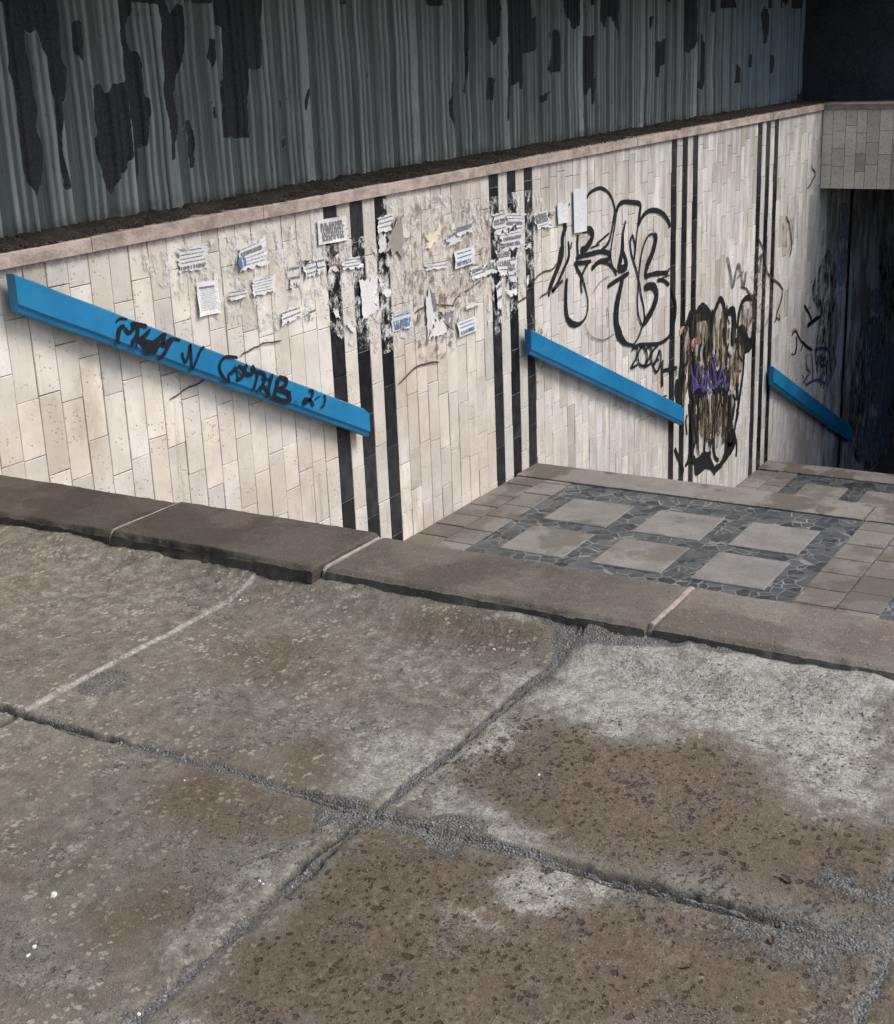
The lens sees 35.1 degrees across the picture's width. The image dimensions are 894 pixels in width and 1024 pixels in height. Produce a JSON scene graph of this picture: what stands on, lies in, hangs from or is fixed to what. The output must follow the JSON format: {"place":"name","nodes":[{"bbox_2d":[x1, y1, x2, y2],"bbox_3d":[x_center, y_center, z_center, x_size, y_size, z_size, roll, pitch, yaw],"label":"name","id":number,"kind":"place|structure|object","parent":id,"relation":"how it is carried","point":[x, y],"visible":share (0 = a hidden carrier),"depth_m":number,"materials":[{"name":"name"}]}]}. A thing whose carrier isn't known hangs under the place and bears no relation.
{"place":"outdoors","nodes":[
{"label":"outdoors","id":0,"kind":"place"},
{"bbox_2d":[0,525,893,1023],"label":"pavement","id":1,"kind":"structure","parent":0,"point":[716,787],"depth_m":3.10,"materials":[{"name":"concrete"}]},
{"bbox_2d":[50,891,56,897],"bbox_3d":[-0.795,0.772,2.852,0.014,0.010,0.022,4,19,19],"label":"white chip","id":2,"kind":"object","parent":1,"relation":"on","point":[53,894],"visible":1,"depth_m":2.85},
{"bbox_2d":[679,963,691,968],"bbox_3d":[0.433,0.825,2.562,0.026,0.005,0.012,-9,19,-21],"label":"dry leaf","id":3,"kind":"object","parent":1,"relation":"on","point":[683,965],"visible":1,"depth_m":2.56,"materials":[{"name":"plant"}]},
{"bbox_2d":[768,935,774,944],"bbox_3d":[0.603,0.794,2.621,0.013,0.005,0.025,8,21,29],"label":"dry leaf","id":4,"kind":"object","parent":1,"relation":"on","point":[771,938],"visible":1,"depth_m":2.62,"materials":[{"name":"brown plant"}]},
{"bbox_2d":[781,874,790,883],"bbox_3d":[0.671,0.726,2.796,0.016,0.005,0.034,-11,20,-24],"label":"dry leaf","id":5,"kind":"object","parent":1,"relation":"on","point":[787,878],"visible":1,"depth_m":2.80,"materials":[{"name":"brown plant"}]},
{"bbox_2d":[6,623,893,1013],"bbox_3d":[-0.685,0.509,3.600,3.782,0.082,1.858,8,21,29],"label":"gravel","id":6,"kind":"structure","parent":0,"point":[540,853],"depth_m":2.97,"materials":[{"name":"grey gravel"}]},
{"bbox_2d":[404,463,893,620],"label":"landing","id":7,"kind":"object","parent":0,"point":[826,554],"visible":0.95,"depth_m":8.31,"materials":[{"name":"tile"}]},
{"bbox_2d":[736,460,893,506],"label":"landing","id":8,"kind":"object","parent":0,"point":[873,488],"visible":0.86,"depth_m":13.65,"materials":[{"name":"tile"}]},
{"bbox_2d":[871,449,893,473],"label":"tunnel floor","id":9,"kind":"structure","parent":0,"point":[885,465],"depth_m":18.61,"materials":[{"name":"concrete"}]},
{"label":"ground","id":10,"kind":"structure","parent":0,"visible":0},
{"bbox_2d":[0,475,174,544],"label":"kerb stone","id":11,"kind":"object","parent":10,"relation":"on","point":[96,515],"visible":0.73,"depth_m":5.07,"materials":[{"name":"grey stone"}]},
{"bbox_2d":[110,502,378,584],"bbox_3d":[-0.685,0.170,4.749,0.846,0.219,0.402,8,21,29],"label":"kerb stone","id":12,"kind":"object","parent":10,"relation":"on","point":[278,548],"visible":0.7,"depth_m":4.66,"materials":[{"name":"grey stone"}]},
{"bbox_2d":[109,502,177,544],"bbox_3d":[-1.053,0.075,4.954,0.006,0.134,0.367,8,21,29],"label":"mortar joint","id":13,"kind":"object","parent":12,"relation":"attached to","point":[133,521],"visible":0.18,"depth_m":4.87,"materials":[{"name":"grey concrete"}]},
{"bbox_2d":[0,104,893,540],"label":"tiled wall","id":14,"kind":"structure","parent":10,"relation":"on","point":[704,276],"depth_m":9.00,"materials":[{"name":"beige tile"}]},
{"bbox_2d":[6,274,369,436],"bbox_3d":[-1.085,-0.674,6.661,0.095,1.260,2.388,8,21,29],"label":"handrail","id":15,"kind":"object","parent":14,"relation":"attached to","point":[33,300],"visible":1,"depth_m":6.33,"materials":[{"name":"blue metal"}]},
{"bbox_2d":[176,243,208,273],"bbox_3d":[-1.160,-1.162,6.465,0.008,0.118,0.227,8,21,29],"label":"paper flyer","id":16,"kind":"object","parent":14,"relation":"attached to","point":[191,258],"visible":1,"depth_m":6.47,"materials":[{"name":"paper"}]},
{"bbox_2d":[196,280,220,316],"bbox_3d":[-1.111,-1.000,6.589,0.008,0.164,0.158,8,21,29],"label":"paper flyer","id":17,"kind":"object","parent":14,"relation":"attached to","point":[208,297],"visible":1,"depth_m":6.59,"materials":[{"name":"paper"}]},
{"bbox_2d":[226,289,247,300],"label":"paper flyer","id":18,"kind":"object","parent":14,"relation":"attached to","point":[236,294],"visible":1,"depth_m":6.76,"materials":[{"name":"paper"}]},
{"bbox_2d":[237,235,269,271],"bbox_3d":[-0.934,-1.250,6.824,0.019,0.154,0.267,8,21,29],"label":"paper flyer","id":19,"kind":"object","parent":14,"relation":"attached to","point":[252,255],"visible":1,"depth_m":6.84,"materials":[{"name":"paper"}]},
{"bbox_2d":[252,273,275,296],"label":"paper flyer","id":20,"kind":"object","parent":14,"relation":"attached to","point":[263,285],"visible":1,"depth_m":6.93,"materials":[{"name":"paper"}]},
{"bbox_2d":[281,304,303,326],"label":"paper flyer","id":21,"kind":"object","parent":14,"relation":"attached to","point":[292,314],"visible":1,"depth_m":7.16,"materials":[{"name":"paper"}]},
{"bbox_2d":[287,262,302,288],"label":"paper flyer","id":22,"kind":"object","parent":14,"relation":"attached to","point":[293,277],"visible":1,"depth_m":7.14,"materials":[{"name":"paper"}]},
{"bbox_2d":[299,259,309,266],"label":"paper flyer","id":23,"kind":"object","parent":14,"relation":"attached to","point":[303,262],"visible":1,"depth_m":7.19,"materials":[{"name":"beige paper"}]},
{"bbox_2d":[307,308,316,319],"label":"paper flyer","id":24,"kind":"object","parent":14,"relation":"attached to","point":[312,313],"visible":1,"depth_m":7.31,"materials":[{"name":"paper"}]},
{"bbox_2d":[302,257,325,281],"bbox_3d":[-0.683,-1.254,7.279,0.008,0.104,0.214,8,21,29],"label":"paper flyer","id":25,"kind":"object","parent":14,"relation":"attached to","point":[310,268],"visible":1,"depth_m":7.26,"materials":[{"name":"paper"}]},
{"bbox_2d":[316,257,325,274],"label":"paper flyer","id":26,"kind":"object","parent":14,"relation":"attached to","point":[320,263],"visible":1,"depth_m":7.32,"materials":[{"name":"paper"}]},
{"bbox_2d":[326,253,338,272],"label":"paper flyer","id":27,"kind":"object","parent":14,"relation":"attached to","point":[332,263],"visible":1,"depth_m":7.41,"materials":[{"name":"paper"}]},
{"bbox_2d":[317,215,348,244],"bbox_3d":[-0.590,-1.474,7.379,0.008,0.134,0.283,8,21,29],"label":"paper flyer","id":28,"kind":"object","parent":14,"relation":"attached to","point":[331,230],"visible":1,"depth_m":7.37,"materials":[{"name":"paper"}]},
{"bbox_2d":[333,307,340,319],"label":"paper flyer","id":29,"kind":"object","parent":14,"relation":"attached to","point":[336,311],"visible":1,"depth_m":7.50,"materials":[{"name":"white paper"}]},
{"bbox_2d":[344,321,354,331],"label":"paper flyer","id":30,"kind":"object","parent":14,"relation":"attached to","point":[351,324],"visible":1,"depth_m":7.64,"materials":[{"name":"white paper"}]},
{"bbox_2d":[342,256,362,271],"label":"paper flyer","id":31,"kind":"object","parent":14,"relation":"attached to","point":[351,263],"visible":1,"depth_m":7.56,"materials":[{"name":"paper"}]},
{"bbox_2d":[359,275,378,321],"bbox_3d":[-0.422,-1.175,7.757,0.008,0.230,0.190,8,21,29],"label":"paper flyer","id":32,"kind":"object","parent":14,"relation":"attached to","point":[370,297],"visible":1,"depth_m":7.75,"materials":[{"name":"white paper"}]},
{"bbox_2d":[378,273,384,287],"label":"paper flyer","id":33,"kind":"object","parent":14,"relation":"attached to","point":[381,279],"visible":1,"depth_m":7.83,"materials":[{"name":"white paper"}]},
{"bbox_2d":[378,232,386,253],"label":"paper flyer","id":34,"kind":"object","parent":14,"relation":"attached to","point":[382,243],"visible":1,"depth_m":7.79,"materials":[{"name":"white paper"}]},
{"bbox_2d":[377,212,394,233],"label":"paper flyer","id":35,"kind":"object","parent":14,"relation":"attached to","point":[384,223],"visible":1,"depth_m":7.79,"materials":[{"name":"paper"}]},
{"bbox_2d":[382,288,390,296],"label":"paper flyer","id":36,"kind":"object","parent":14,"relation":"attached to","point":[387,292],"visible":1,"depth_m":7.89,"materials":[{"name":"white paper"}]},
{"bbox_2d":[384,215,407,261],"bbox_3d":[-0.289,-1.518,7.877,0.020,0.286,0.242,8,21,29],"label":"paper flyer","id":37,"kind":"object","parent":14,"relation":"attached to","point":[395,243],"visible":1,"depth_m":7.90,"materials":[{"name":"beige paper"}]},
{"bbox_2d":[391,309,412,331],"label":"paper flyer","id":38,"kind":"object","parent":14,"relation":"attached to","point":[404,319],"visible":1,"depth_m":8.07,"materials":[{"name":"white paper"}]},
{"bbox_2d":[0,100,820,252],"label":"dirt strip","id":39,"kind":"object","parent":14,"relation":"on","point":[59,233],"visible":0.95,"depth_m":7.68,"materials":[{"name":"brown soil"}]},
{"bbox_2d":[0,101,824,251],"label":"dirt clods","id":40,"kind":"object","parent":39,"relation":"on","point":[283,200],"visible":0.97,"depth_m":7.88,"materials":[{"name":"brown soil"}]},
{"bbox_2d":[426,286,435,336],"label":"paper flyer","id":41,"kind":"object","parent":14,"relation":"attached to","point":[431,315],"visible":1,"depth_m":8.32,"materials":[{"name":"white paper"}]},
{"bbox_2d":[425,230,439,250],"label":"paper flyer","id":42,"kind":"object","parent":14,"relation":"attached to","point":[431,238],"visible":1,"depth_m":8.24,"materials":[{"name":"beige paper"}]},
{"bbox_2d":[429,287,437,311],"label":"paper flyer","id":43,"kind":"object","parent":14,"relation":"attached to","point":[434,304],"visible":1,"depth_m":8.34,"materials":[{"name":"grey paper"}]},
{"bbox_2d":[424,259,447,270],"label":"paper flyer","id":44,"kind":"object","parent":14,"relation":"attached to","point":[437,265],"visible":1,"depth_m":8.32,"materials":[{"name":"paper"}]},
{"bbox_2d":[428,317,450,339],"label":"paper flyer","id":45,"kind":"object","parent":14,"relation":"attached to","point":[440,327],"visible":1,"depth_m":8.44,"materials":[{"name":"white paper"}]},
{"bbox_2d":[438,311,453,329],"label":"paper flyer","id":46,"kind":"object","parent":14,"relation":"attached to","point":[448,316],"visible":1,"depth_m":8.52,"materials":[{"name":"grey paper"}]},
{"bbox_2d":[445,231,461,247],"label":"paper flyer","id":47,"kind":"object","parent":14,"relation":"attached to","point":[453,238],"visible":1,"depth_m":8.45,"materials":[{"name":"paper"}]},
{"bbox_2d":[454,246,474,268],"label":"paper flyer","id":48,"kind":"object","parent":14,"relation":"attached to","point":[465,257],"visible":1,"depth_m":8.58,"materials":[{"name":"white paper"}]},
{"bbox_2d":[454,221,474,235],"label":"paper flyer","id":49,"kind":"object","parent":14,"relation":"attached to","point":[464,228],"visible":1,"depth_m":8.54,"materials":[{"name":"paper"}]},
{"bbox_2d":[457,316,477,337],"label":"paper flyer","id":50,"kind":"object","parent":14,"relation":"attached to","point":[467,326],"visible":1,"depth_m":8.73,"materials":[{"name":"white paper"}]},
{"bbox_2d":[466,298,480,309],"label":"paper flyer","id":51,"kind":"object","parent":14,"relation":"attached to","point":[472,304],"visible":1,"depth_m":8.74,"materials":[{"name":"white paper"}]},
{"bbox_2d":[469,263,478,270],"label":"paper flyer","id":52,"kind":"object","parent":14,"relation":"attached to","point":[473,266],"visible":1,"depth_m":8.70,"materials":[{"name":"paper"}]},
{"bbox_2d":[470,268,482,279],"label":"paper flyer","id":53,"kind":"object","parent":14,"relation":"attached to","point":[478,275],"visible":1,"depth_m":8.75,"materials":[{"name":"paper"}]},
{"bbox_2d":[471,263,487,279],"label":"paper flyer","id":54,"kind":"object","parent":14,"relation":"attached to","point":[484,273],"visible":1,"depth_m":8.81,"materials":[{"name":"paper"}]},
{"bbox_2d":[480,260,497,273],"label":"paper flyer","id":55,"kind":"object","parent":14,"relation":"attached to","point":[490,266],"visible":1,"depth_m":8.89,"materials":[{"name":"paper"}]},
{"bbox_2d":[491,209,507,234],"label":"paper flyer","id":56,"kind":"object","parent":14,"relation":"attached to","point":[499,223],"visible":1,"depth_m":8.92,"materials":[{"name":"paper"}]},
{"bbox_2d":[496,277,502,309],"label":"paper flyer","id":57,"kind":"object","parent":14,"relation":"attached to","point":[499,287],"visible":1,"depth_m":9.03,"materials":[{"name":"paper"}]},
{"bbox_2d":[495,246,514,275],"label":"paper flyer","id":58,"kind":"object","parent":14,"relation":"attached to","point":[502,265],"visible":1,"depth_m":9.03,"materials":[{"name":"paper"}]},
{"bbox_2d":[505,287,516,296],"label":"paper flyer","id":59,"kind":"object","parent":14,"relation":"attached to","point":[512,292],"visible":1,"depth_m":9.17,"materials":[{"name":"white paper"}]},
{"bbox_2d":[500,228,523,251],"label":"paper flyer","id":60,"kind":"object","parent":14,"relation":"attached to","point":[513,240],"visible":1,"depth_m":9.09,"materials":[{"name":"paper"}]},
{"bbox_2d":[507,255,516,283],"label":"paper flyer","id":61,"kind":"object","parent":14,"relation":"attached to","point":[513,265],"visible":1,"depth_m":9.14,"materials":[{"name":"paper"}]},
{"bbox_2d":[506,213,525,229],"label":"paper flyer","id":62,"kind":"object","parent":14,"relation":"attached to","point":[517,220],"visible":1,"depth_m":9.09,"materials":[{"name":"paper"}]},
{"bbox_2d":[534,210,552,229],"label":"paper flyer","id":63,"kind":"object","parent":14,"relation":"attached to","point":[542,219],"visible":1,"depth_m":9.42,"materials":[{"name":"paper"}]},
{"bbox_2d":[549,209,555,216],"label":"paper flyer","id":64,"kind":"object","parent":14,"relation":"attached to","point":[552,212],"visible":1,"depth_m":9.53,"materials":[{"name":"paper"}]},
{"bbox_2d":[557,200,568,223],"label":"paper flyer","id":65,"kind":"object","parent":14,"relation":"attached to","point":[563,213],"visible":1,"depth_m":9.66,"materials":[{"name":"white paper"}]},
{"bbox_2d":[573,187,586,232],"bbox_3d":[0.937,-2.111,9.887,0.008,0.309,0.217,8,21,29],"label":"paper flyer","id":66,"kind":"object","parent":14,"relation":"attached to","point":[580,210],"visible":1,"depth_m":9.89,"materials":[{"name":"white paper"}]},
{"bbox_2d":[525,329,683,424],"bbox_3d":[1.245,-0.976,10.680,0.089,1.336,2.778,8,21,29],"label":"handrail","id":67,"kind":"object","parent":14,"relation":"attached to","point":[538,346],"visible":1,"depth_m":10.37,"materials":[{"name":"blue metal"}]},
{"bbox_2d":[769,366,852,441],"bbox_3d":[4.019,-1.146,15.506,0.089,1.574,3.127,8,21,29],"label":"handrail","id":68,"kind":"object","parent":14,"relation":"attached to","point":[785,386],"visible":1,"depth_m":15.20,"materials":[{"name":"blue metal"}]},
{"bbox_2d":[819,101,893,188],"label":"tiled lintel","id":69,"kind":"structure","parent":14,"relation":"attached to","point":[857,144],"depth_m":14.49,"materials":[{"name":"tile"}]},
{"bbox_2d":[324,538,686,636],"bbox_3d":[0.166,0.287,4.287,1.070,0.189,0.359,8,21,29],"label":"kerb stone","id":70,"kind":"object","parent":10,"relation":"on","point":[621,605],"visible":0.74,"depth_m":4.21,"materials":[{"name":"grey stone"}]},
{"bbox_2d":[322,537,380,577],"bbox_3d":[-0.303,0.186,4.545,0.012,0.130,0.341,8,21,29],"label":"mortar joint","id":71,"kind":"object","parent":70,"relation":"attached to","point":[340,559],"visible":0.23,"depth_m":4.50,"materials":[{"name":"beige concrete"}]},
{"bbox_2d":[646,586,694,634],"bbox_3d":[0.634,0.326,4.011,0.018,0.132,0.344,8,21,29],"label":"mortar joint","id":72,"kind":"object","parent":70,"relation":"on","point":[686,592],"visible":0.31,"depth_m":3.97,"materials":[{"name":"beige concrete"}]},
{"bbox_2d":[652,588,893,680],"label":"kerb stone","id":73,"kind":"object","parent":10,"relation":"on","point":[792,633],"visible":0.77,"depth_m":3.81,"materials":[{"name":"grey stone"}]},
{"bbox_3d":[-0.549,-2.255,9.748,1.910,0.335,28.600,8,21,29],"label":"ledge","id":74,"kind":"object","parent":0,"visible":0},
{"bbox_2d":[0,0,805,237],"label":"corrugated metal wall","id":75,"kind":"structure","parent":74,"relation":"on","point":[115,108],"depth_m":7.74,"materials":[{"name":"grey metal"}]},
{"bbox_2d":[801,0,893,101],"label":"dark side wall","id":76,"kind":"structure","parent":74,"relation":"on","point":[848,51],"depth_m":14.74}
]}

